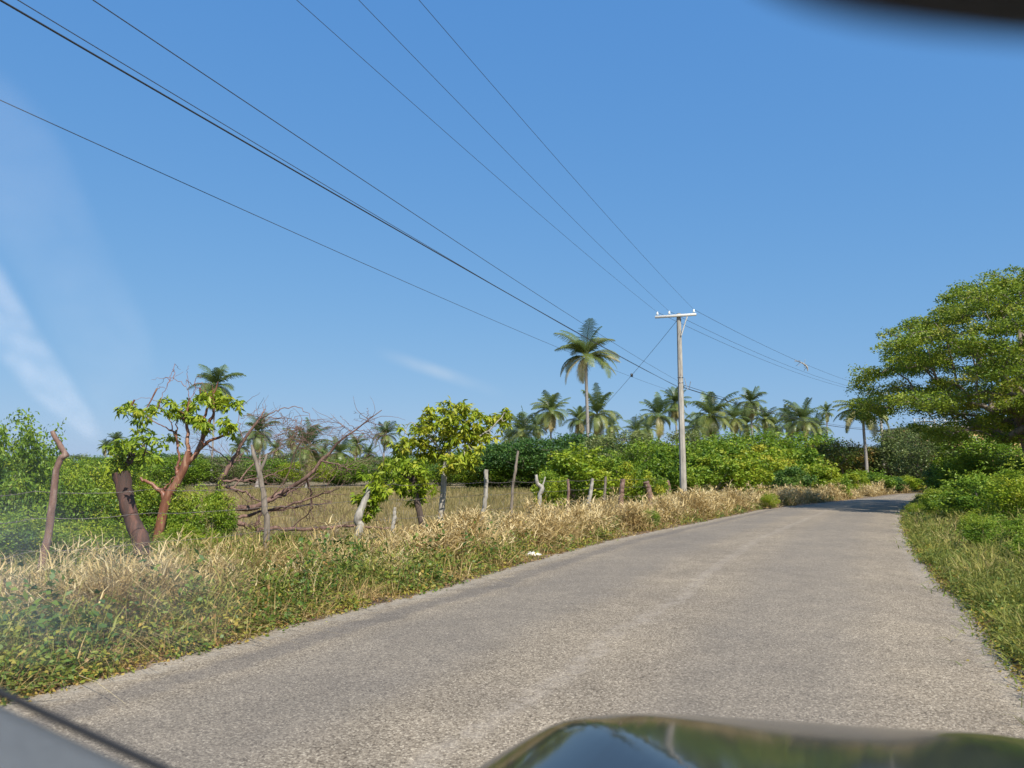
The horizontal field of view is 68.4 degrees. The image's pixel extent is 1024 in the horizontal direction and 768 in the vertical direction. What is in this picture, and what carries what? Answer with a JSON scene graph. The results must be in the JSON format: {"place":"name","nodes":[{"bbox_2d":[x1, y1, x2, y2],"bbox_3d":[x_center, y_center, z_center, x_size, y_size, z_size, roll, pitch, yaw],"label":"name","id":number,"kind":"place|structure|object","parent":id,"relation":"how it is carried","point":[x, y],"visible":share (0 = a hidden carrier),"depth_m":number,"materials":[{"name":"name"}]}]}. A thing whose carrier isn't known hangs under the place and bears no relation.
{"place":"outdoors","nodes":[
{"label":"outdoors","id":0,"kind":"place"},
{"bbox_2d":[1,493,910,701],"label":"road shoulder","id":1,"kind":"object","parent":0,"point":[373,602],"visible":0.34,"depth_m":8.79},
{"bbox_2d":[4,475,925,651],"bbox_3d":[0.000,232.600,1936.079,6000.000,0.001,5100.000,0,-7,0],"label":"ground","id":2,"kind":"structure","parent":0,"point":[313,483],"depth_m":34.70,"materials":[{"name":"beige plant"}]},
{"bbox_2d":[0,407,72,553],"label":"shrub","id":3,"kind":"object","parent":2,"relation":"on","point":[30,479],"visible":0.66,"depth_m":10.40,"materials":[{"name":"green plant"}]},
{"bbox_2d":[0,502,84,576],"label":"shrub","id":4,"kind":"object","parent":2,"relation":"on","point":[26,535],"visible":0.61,"depth_m":9.31,"materials":[{"name":"green plant"}]},
{"bbox_2d":[36,430,69,573],"bbox_3d":[-4.809,1.485,7.779,0.358,2.011,0.081,0,-7,0],"label":"fence post","id":5,"kind":"object","parent":2,"relation":"on","point":[49,526],"visible":0.77,"depth_m":7.79,"materials":[{"name":"brown wood"}]},
{"bbox_2d":[0,486,644,523],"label":"barbed wire","id":6,"kind":"object","parent":5,"relation":"attached to","point":[226,510],"visible":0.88,"depth_m":9.78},
{"bbox_2d":[24,457,118,562],"bbox_3d":[-6.724,1.951,11.295,1.477,1.710,1.563,6,-9,-40],"label":"shrub","id":7,"kind":"object","parent":2,"relation":"on","point":[77,502],"visible":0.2,"depth_m":11.25,"materials":[{"name":"green plant"}]},
{"bbox_2d":[19,511,132,569],"bbox_3d":[-5.888,2.203,10.336,1.556,0.937,1.595,3,-7,-20],"label":"shrub","id":8,"kind":"object","parent":2,"relation":"on","point":[109,528],"visible":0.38,"depth_m":10.20,"materials":[{"name":"green plant"}]},
{"bbox_2d":[73,454,139,484],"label":"tree","id":9,"kind":"object","parent":2,"relation":"on","point":[96,460],"visible":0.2,"depth_m":88.26,"materials":[{"name":"green plant"}]},
{"bbox_2d":[61,455,157,550],"bbox_3d":[-6.744,1.992,12.378,1.698,1.901,1.740,2,-7,-20],"label":"shrub","id":10,"kind":"object","parent":2,"relation":"on","point":[107,482],"visible":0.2,"depth_m":12.13,"materials":[{"name":"green plant"}]},
{"bbox_2d":[97,429,169,573],"bbox_3d":[-4.397,1.552,8.703,0.694,2.004,1.387,5,-8,-36],"label":"pollard tree","id":11,"kind":"object","parent":2,"relation":"on","point":[121,450],"visible":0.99,"depth_m":8.73,"materials":[{"name":"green plant"}]},
{"bbox_2d":[95,471,200,546],"bbox_3d":[-6.251,2.232,12.800,1.669,1.496,1.766,-2,-7,16],"label":"shrub","id":12,"kind":"object","parent":2,"relation":"on","point":[153,505],"visible":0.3,"depth_m":12.51,"materials":[{"name":"green plant"}]},
{"bbox_2d":[139,453,217,486],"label":"tree","id":13,"kind":"object","parent":2,"relation":"on","point":[189,477],"visible":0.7,"depth_m":82.12,"materials":[{"name":"green plant"}]},
{"bbox_2d":[113,364,246,558],"bbox_3d":[-5.520,1.288,12.418,2.301,3.409,1.513,0,-7,0],"label":"gumbo limbo tree","id":14,"kind":"object","parent":2,"relation":"on","point":[197,421],"visible":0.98,"depth_m":12.28,"materials":[{"name":"green plant"}]},
{"bbox_2d":[150,521,228,559],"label":"shrub","id":15,"kind":"object","parent":2,"relation":"on","point":[175,531],"visible":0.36,"depth_m":11.12,"materials":[{"name":"green plant"}]},
{"bbox_2d":[153,473,239,548],"bbox_3d":[-4.942,2.147,12.034,1.204,1.463,1.121,1,-7,-7],"label":"shrub","id":16,"kind":"object","parent":2,"relation":"on","point":[215,503],"visible":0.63,"depth_m":11.95,"materials":[{"name":"green plant"}]},
{"bbox_2d":[188,364,245,483],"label":"coconut palm","id":17,"kind":"object","parent":2,"relation":"on","point":[218,373],"visible":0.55,"depth_m":105.17,"materials":[{"name":"plant"}]},
{"bbox_2d":[190,455,254,484],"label":"tree","id":18,"kind":"object","parent":2,"relation":"on","point":[235,471],"visible":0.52,"depth_m":88.26,"materials":[{"name":"green plant"}]},
{"bbox_2d":[238,413,281,486],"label":"coconut palm","id":19,"kind":"object","parent":2,"relation":"on","point":[258,444],"visible":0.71,"depth_m":79.60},
{"bbox_2d":[251,444,269,552],"bbox_3d":[-3.580,1.842,10.657,0.325,1.970,0.099,0,-7,0],"label":"fence post","id":20,"kind":"object","parent":2,"relation":"on","point":[264,504],"visible":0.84,"depth_m":10.66,"materials":[{"name":"grey wood"}]},
{"bbox_2d":[228,456,297,484],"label":"tree","id":21,"kind":"object","parent":2,"relation":"on","point":[269,478],"visible":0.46,"depth_m":93.97,"materials":[{"name":"green plant"}]},
{"bbox_2d":[178,396,403,550],"bbox_3d":[-3.985,1.564,13.439,4.210,2.828,2.908,0,-7,0],"label":"dead tree","id":22,"kind":"object","parent":2,"relation":"on","point":[275,495],"visible":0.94,"depth_m":13.15,"materials":[{"name":"brown wood"}]},
{"bbox_2d":[270,460,337,485],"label":"tree","id":23,"kind":"object","parent":2,"relation":"on","point":[297,466],"visible":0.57,"depth_m":82.33,"materials":[{"name":"green plant"}]},
{"bbox_2d":[282,417,335,488],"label":"coconut palm","id":24,"kind":"object","parent":2,"relation":"on","point":[313,454],"visible":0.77,"depth_m":69.51,"materials":[{"name":"plant"}]},
{"bbox_2d":[320,437,355,466],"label":"coconut palm","id":25,"kind":"object","parent":2,"relation":"on","point":[341,453],"visible":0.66,"depth_m":94.29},
{"bbox_2d":[309,457,372,485],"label":"tree","id":26,"kind":"object","parent":2,"relation":"on","point":[345,480],"visible":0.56,"depth_m":88.41,"materials":[{"name":"green plant"}]},
{"bbox_2d":[349,471,393,546],"bbox_3d":[-2.401,2.291,12.779,0.832,1.626,0.624,0,-7,0],"label":"tree","id":27,"kind":"object","parent":2,"relation":"on","point":[379,495],"visible":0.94,"depth_m":12.71,"materials":[{"name":"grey plant"}]},
{"bbox_2d":[0,500,763,705],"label":"verge weeds","id":28,"kind":"object","parent":2,"relation":"on","point":[63,653],"visible":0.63,"depth_m":6.44,"materials":[{"name":"green plant"}]},
{"bbox_2d":[371,421,401,459],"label":"coconut palm","id":29,"kind":"object","parent":2,"relation":"on","point":[386,429],"visible":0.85,"depth_m":109.43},
{"bbox_2d":[362,457,441,528],"bbox_3d":[-2.028,2.298,14.265,1.353,1.823,1.616,-3,-7,22],"label":"tree","id":30,"kind":"object","parent":2,"relation":"on","point":[414,475],"visible":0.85,"depth_m":14.16,"materials":[{"name":"green plant"}]},
{"bbox_2d":[375,455,439,485],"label":"tree","id":31,"kind":"object","parent":2,"relation":"on","point":[426,467],"visible":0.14,"depth_m":82.58,"materials":[{"name":"green plant"}]},
{"bbox_2d":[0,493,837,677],"bbox_3d":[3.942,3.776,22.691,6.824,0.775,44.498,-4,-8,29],"label":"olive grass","id":32,"kind":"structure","parent":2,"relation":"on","point":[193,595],"depth_m":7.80,"materials":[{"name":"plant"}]},
{"bbox_2d":[386,396,513,526],"bbox_3d":[-1.188,1.780,15.277,2.426,3.094,1.819,5,-9,-38],"label":"tree","id":33,"kind":"object","parent":2,"relation":"on","point":[455,436],"visible":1,"depth_m":15.23,"materials":[{"name":"green plant"}]},
{"bbox_2d":[0,479,948,706],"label":"dry grass","id":34,"kind":"structure","parent":2,"relation":"on","point":[549,522],"depth_m":8.99,"materials":[{"name":"plant"}]},
{"bbox_2d":[450,462,510,487],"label":"tree","id":35,"kind":"object","parent":2,"relation":"on","point":[471,479],"visible":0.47,"depth_m":70.02,"materials":[{"name":"green plant"}]},
{"bbox_2d":[454,439,543,479],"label":"tree","id":36,"kind":"object","parent":2,"relation":"on","point":[488,467],"visible":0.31,"depth_m":68.83,"materials":[{"name":"green plant"}]},
{"bbox_2d":[483,460,540,488],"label":"tree","id":37,"kind":"object","parent":2,"relation":"on","point":[497,476],"visible":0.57,"depth_m":67.74,"materials":[{"name":"green plant"}]},
{"bbox_2d":[503,408,547,445],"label":"coconut palm","id":38,"kind":"object","parent":2,"relation":"on","point":[521,426],"visible":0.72,"depth_m":104.35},
{"bbox_2d":[479,435,593,478],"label":"tree","id":39,"kind":"object","parent":2,"relation":"on","point":[517,446],"visible":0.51,"depth_m":66.71,"materials":[{"name":"green plant"}]},
{"bbox_2d":[535,475,545,507],"bbox_3d":[0.742,3.147,19.762,0.293,1.538,0.146,0,-7,0],"label":"fence post","id":40,"kind":"object","parent":2,"relation":"on","point":[541,487],"visible":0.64,"depth_m":19.77,"materials":[{"name":"grey wood"}]},
{"bbox_2d":[1,478,653,497],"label":"barbed wire","id":41,"kind":"object","parent":40,"relation":"attached to","point":[283,487],"visible":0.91,"depth_m":10.73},
{"bbox_2d":[529,470,569,512],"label":"shrub","id":42,"kind":"object","parent":2,"relation":"on","point":[559,487],"visible":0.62,"depth_m":26.58,"materials":[{"name":"green plant"}]},
{"bbox_2d":[530,390,570,439],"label":"coconut palm","id":43,"kind":"object","parent":2,"relation":"on","point":[548,419],"visible":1,"depth_m":99.62,"materials":[{"name":"plant"}]},
{"bbox_2d":[529,429,623,467],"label":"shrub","id":44,"kind":"object","parent":2,"relation":"on","point":[577,437],"visible":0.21,"depth_m":66.08,"materials":[{"name":"green plant"}]},
{"bbox_2d":[562,405,590,433],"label":"coconut palm","id":45,"kind":"object","parent":2,"relation":"on","point":[575,424],"visible":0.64,"depth_m":109.78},
{"bbox_2d":[539,441,621,506],"bbox_3d":[2.582,3.667,29.874,3.418,2.765,3.597,6,-9,-41],"label":"shrub","id":46,"kind":"object","parent":2,"relation":"on","point":[577,468],"visible":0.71,"depth_m":29.05,"materials":[{"name":"green plant"}]},
{"bbox_2d":[553,318,620,486],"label":"coconut palm","id":47,"kind":"object","parent":2,"relation":"on","point":[585,349],"visible":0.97,"depth_m":68.13,"materials":[{"name":"green plant"}]},
{"bbox_2d":[574,382,622,436],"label":"coconut palm","id":48,"kind":"object","parent":2,"relation":"on","point":[597,405],"visible":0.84,"depth_m":94.71,"materials":[{"name":"plant"}]},
{"bbox_2d":[595,448,637,497],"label":"shrub","id":49,"kind":"object","parent":2,"relation":"on","point":[607,463],"visible":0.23,"depth_m":41.16,"materials":[{"name":"green plant"}]},
{"bbox_2d":[571,426,664,484],"bbox_3d":[8.211,5.927,57.836,8.879,5.234,8.442,4,-8,-31],"label":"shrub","id":50,"kind":"object","parent":2,"relation":"on","point":[607,438],"visible":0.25,"depth_m":57.16,"materials":[{"name":"green plant"}]},
{"bbox_2d":[607,461,652,506],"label":"shrub","id":51,"kind":"object","parent":2,"relation":"on","point":[628,467],"visible":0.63,"depth_m":30.32,"materials":[{"name":"green plant"}]},
{"bbox_2d":[622,414,647,438],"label":"coconut palm","id":52,"kind":"object","parent":2,"relation":"on","point":[636,425],"visible":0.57,"depth_m":94.71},
{"bbox_2d":[629,474,671,501],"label":"shrub","id":53,"kind":"object","parent":2,"relation":"on","point":[640,484],"visible":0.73,"depth_m":29.45,"materials":[{"name":"green plant"}]},
{"bbox_2d":[617,435,689,488],"bbox_3d":[9.394,5.697,51.782,6.102,4.346,5.566,0,-7,3],"label":"tree","id":54,"kind":"object","parent":2,"relation":"on","point":[643,448],"visible":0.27,"depth_m":51.31,"materials":[{"name":"green plant"}]},
{"bbox_2d":[640,392,677,441],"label":"coconut palm","id":55,"kind":"object","parent":2,"relation":"on","point":[657,409],"visible":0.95,"depth_m":79.70,"materials":[{"name":"plant"}]},
{"bbox_2d":[628,447,694,501],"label":"shrub","id":56,"kind":"object","parent":2,"relation":"on","point":[661,460],"visible":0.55,"depth_m":36.14,"materials":[{"name":"green plant"}]},
{"bbox_2d":[655,309,695,493],"bbox_3d":[7.757,1.140,35.125,1.920,9.265,0.378,-2,-7,20],"label":"power pole","id":57,"kind":"object","parent":2,"relation":"on","point":[682,462],"visible":0.98,"depth_m":35.07,"materials":[{"name":"weathered wood"},{"name":"galvanised steel"},{"name":"porcelain"}]},
{"bbox_2d":[0,100,655,385],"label":"power line","id":58,"kind":"object","parent":57,"relation":"attached to","point":[260,217],"visible":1,"depth_m":8.90,"materials":[{"name":"grey"}]},
{"bbox_2d":[0,0,673,384],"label":"power line","id":59,"kind":"object","parent":57,"relation":"attached to","point":[244,142],"visible":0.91,"depth_m":8.14,"materials":[{"name":"grey"}]},
{"bbox_2d":[18,0,665,380],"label":"power line","id":60,"kind":"object","parent":57,"relation":"attached to","point":[267,150],"visible":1,"depth_m":7.81,"materials":[{"name":"grey"}]},
{"bbox_2d":[93,0,675,379],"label":"power line","id":61,"kind":"object","parent":57,"relation":"attached to","point":[323,153],"visible":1,"depth_m":8.84,"materials":[{"name":"grey"}]},
{"bbox_2d":[660,386,691,445],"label":"coconut palm","id":62,"kind":"object","parent":2,"relation":"on","point":[674,414],"visible":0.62,"depth_m":89.98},
{"bbox_2d":[658,437,705,490],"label":"shrub","id":63,"kind":"object","parent":2,"relation":"on","point":[688,452],"visible":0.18,"depth_m":49.49,"materials":[{"name":"green plant"}]},
{"bbox_2d":[663,426,711,466],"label":"tree","id":64,"kind":"object","parent":2,"relation":"on","point":[690,436],"visible":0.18,"depth_m":76.94,"materials":[{"name":"green plant"}]},
{"bbox_2d":[667,449,746,492],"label":"shrub","id":65,"kind":"object","parent":2,"relation":"on","point":[712,475],"visible":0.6,"depth_m":38.26,"materials":[{"name":"green plant"}]},
{"bbox_2d":[684,391,741,437],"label":"coconut palm","id":66,"kind":"object","parent":2,"relation":"on","point":[709,423],"visible":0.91,"depth_m":84.40,"materials":[{"name":"plant"}]},
{"bbox_2d":[686,428,756,465],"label":"bush","id":67,"kind":"object","parent":2,"relation":"on","point":[737,441],"visible":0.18,"depth_m":64.52,"materials":[{"name":"green plant"}]},
{"bbox_2d":[688,440,767,485],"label":"shrub","id":68,"kind":"object","parent":2,"relation":"on","point":[728,452],"visible":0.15,"depth_m":51.56,"materials":[{"name":"green plant"}]},
{"bbox_2d":[719,402,753,437],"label":"coconut palm","id":69,"kind":"object","parent":2,"relation":"on","point":[733,413],"visible":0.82,"depth_m":89.80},
{"bbox_2d":[713,454,775,496],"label":"shrub","id":70,"kind":"object","parent":2,"relation":"on","point":[764,475],"visible":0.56,"depth_m":38.97,"materials":[{"name":"green plant"}]},
{"bbox_2d":[739,386,767,451],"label":"coconut palm","id":71,"kind":"object","parent":2,"relation":"on","point":[751,396],"visible":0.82,"depth_m":100.01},
{"bbox_2d":[751,406,778,433],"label":"coconut palm","id":72,"kind":"object","parent":2,"relation":"on","point":[766,421],"visible":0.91,"depth_m":94.80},
{"bbox_2d":[724,426,808,466],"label":"bush","id":73,"kind":"object","parent":2,"relation":"on","point":[769,438],"visible":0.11,"depth_m":68.19,"materials":[{"name":"green plant"}]},
{"bbox_2d":[745,454,787,492],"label":"shrub","id":74,"kind":"object","parent":2,"relation":"on","point":[768,464],"visible":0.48,"depth_m":45.10,"materials":[{"name":"green plant"}]},
{"bbox_2d":[738,444,797,481],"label":"shrub","id":75,"kind":"object","parent":2,"relation":"on","point":[757,449],"visible":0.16,"depth_m":55.14,"materials":[{"name":"green plant"}]},
{"bbox_2d":[759,491,780,508],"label":"shrub","id":76,"kind":"object","parent":2,"relation":"on","point":[767,500],"visible":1,"depth_m":30.05,"materials":[{"name":"green plant"}]},
{"bbox_2d":[774,409,800,437],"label":"coconut palm","id":77,"kind":"object","parent":2,"relation":"on","point":[788,425],"visible":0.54,"depth_m":99.84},
{"bbox_2d":[768,465,816,491],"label":"shrub","id":78,"kind":"object","parent":2,"relation":"on","point":[783,479],"visible":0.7,"depth_m":40.43,"materials":[{"name":"green plant"}]},
{"bbox_2d":[770,438,827,487],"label":"shrub","id":79,"kind":"object","parent":2,"relation":"on","point":[802,458],"visible":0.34,"depth_m":58.72,"materials":[{"name":"green plant"}]},
{"bbox_2d":[783,397,825,444],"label":"coconut palm","id":80,"kind":"object","parent":2,"relation":"on","point":[804,425],"visible":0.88,"depth_m":84.85,"materials":[{"name":"plant"}]},
{"bbox_2d":[778,429,857,486],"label":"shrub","id":81,"kind":"object","parent":2,"relation":"on","point":[819,437],"visible":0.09,"depth_m":72.20,"materials":[{"name":"green plant"}]},
{"bbox_2d":[799,457,852,492],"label":"shrub","id":82,"kind":"object","parent":2,"relation":"on","point":[825,472],"visible":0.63,"depth_m":44.10,"materials":[{"name":"green plant"}]},
{"bbox_2d":[823,473,853,496],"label":"shrub","id":83,"kind":"object","parent":2,"relation":"on","point":[845,481],"visible":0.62,"depth_m":42.40,"materials":[{"name":"green plant"}]},
{"bbox_2d":[801,438,883,476],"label":"tree","id":84,"kind":"object","parent":2,"relation":"on","point":[851,450],"visible":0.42,"depth_m":68.10,"materials":[{"name":"green plant"}]},
{"bbox_2d":[842,469,874,491],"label":"shrub","id":85,"kind":"object","parent":2,"relation":"on","point":[854,476],"visible":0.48,"depth_m":50.92,"materials":[{"name":"green plant"}]},
{"bbox_2d":[832,395,894,485],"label":"coconut palm","id":86,"kind":"object","parent":2,"relation":"on","point":[872,427],"visible":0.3,"depth_m":65.91,"materials":[{"name":"green plant"}]},
{"bbox_2d":[858,468,897,489],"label":"shrub","id":87,"kind":"object","parent":2,"relation":"on","point":[889,481],"visible":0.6,"depth_m":52.83,"materials":[{"name":"green plant"}]},
{"bbox_2d":[862,422,952,477],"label":"tree","id":88,"kind":"object","parent":2,"relation":"on","point":[891,439],"visible":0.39,"depth_m":67.44,"materials":[{"name":"green plant"}]},
{"bbox_2d":[894,475,925,492],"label":"shrub","id":89,"kind":"object","parent":2,"relation":"on","point":[913,484],"visible":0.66,"depth_m":55.72,"materials":[{"name":"green plant"}]},
{"bbox_2d":[840,264,1023,451],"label":"shade tree","id":90,"kind":"object","parent":2,"relation":"on","point":[995,361],"visible":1,"depth_m":27.00,"materials":[{"name":"green plant"}]},
{"bbox_2d":[883,427,989,490],"bbox_3d":[33.858,5.964,59.828,8.165,5.674,7.763,6,-9,-39],"label":"tree","id":91,"kind":"object","parent":2,"relation":"on","point":[903,465],"visible":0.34,"depth_m":59.61,"materials":[{"name":"green plant"}]},
{"bbox_2d":[920,460,964,491],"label":"shrub","id":92,"kind":"object","parent":2,"relation":"on","point":[926,475],"visible":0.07,"depth_m":33.08,"materials":[{"name":"green plant"}]},
{"bbox_2d":[918,485,971,518],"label":"shrub","id":93,"kind":"object","parent":2,"relation":"on","point":[929,505],"visible":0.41,"depth_m":21.68,"materials":[{"name":"green plant"}]},
{"bbox_2d":[897,502,1023,699],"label":"creeping weeds","id":94,"kind":"object","parent":2,"relation":"on","point":[1019,665],"visible":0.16,"depth_m":7.78,"materials":[{"name":"green plant"}]},
{"bbox_2d":[904,506,1023,584],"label":"pale dry grass","id":95,"kind":"structure","parent":2,"relation":"on","point":[959,539],"depth_m":13.48,"materials":[{"name":"plant"}]},
{"bbox_2d":[927,446,1006,499],"bbox_3d":[17.296,3.653,28.845,2.601,2.542,2.458,-1,-7,8],"label":"shrub","id":96,"kind":"object","parent":2,"relation":"on","point":[970,464],"visible":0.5,"depth_m":28.70,"materials":[{"name":"green plant"}]},
{"bbox_2d":[921,431,1021,471],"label":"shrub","id":97,"kind":"object","parent":2,"relation":"on","point":[974,443],"visible":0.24,"depth_m":57.06,"materials":[{"name":"green plant"}]},
{"bbox_2d":[928,460,1023,520],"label":"shrub","id":98,"kind":"object","parent":2,"relation":"on","point":[959,498],"visible":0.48,"depth_m":18.81,"materials":[{"name":"green plant"}]},
{"bbox_2d":[947,508,1023,549],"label":"shrub","id":99,"kind":"object","parent":2,"relation":"on","point":[984,526],"visible":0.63,"depth_m":12.34,"materials":[{"name":"green plant"}]},
{"bbox_2d":[954,448,1023,482],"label":"shrub","id":100,"kind":"object","parent":2,"relation":"on","point":[1000,460],"visible":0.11,"depth_m":33.36,"materials":[{"name":"green plant"}]},
{"bbox_2d":[972,457,1023,524],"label":"shrub","id":101,"kind":"object","parent":2,"relation":"on","point":[1012,500],"visible":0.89,"depth_m":15.80,"materials":[{"name":"green plant"}]},
{"bbox_2d":[975,442,1023,476],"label":"tree","id":102,"kind":"object","parent":2,"relation":"on","point":[1016,448],"visible":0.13,"depth_m":54.35,"materials":[{"name":"green plant"}]},
{"bbox_2d":[996,526,1023,564],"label":"shrub","id":103,"kind":"object","parent":2,"relation":"on","point":[1016,544],"visible":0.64,"depth_m":9.83,"materials":[{"name":"green plant"}]},
{"bbox_2d":[0,0,1023,468],"label":"sky","id":104,"kind":"structure","parent":0,"point":[808,183],"materials":[{"name":"blue"}]},
{"bbox_2d":[1,493,1023,767],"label":"road","id":105,"kind":"structure","parent":0,"point":[833,613],"depth_m":5.47,"materials":[{"name":"asphalt"}]},
{"bbox_2d":[0,0,1023,767],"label":"car","id":106,"kind":"object","parent":105,"relation":"on","point":[648,740],"visible":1,"depth_m":1.04,"materials":[{"name":"grey paint"}]},
{"bbox_2d":[893,493,1023,724],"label":"roadside grass","id":107,"kind":"structure","parent":0,"point":[936,524],"depth_m":9.49,"materials":[{"name":"plant"}]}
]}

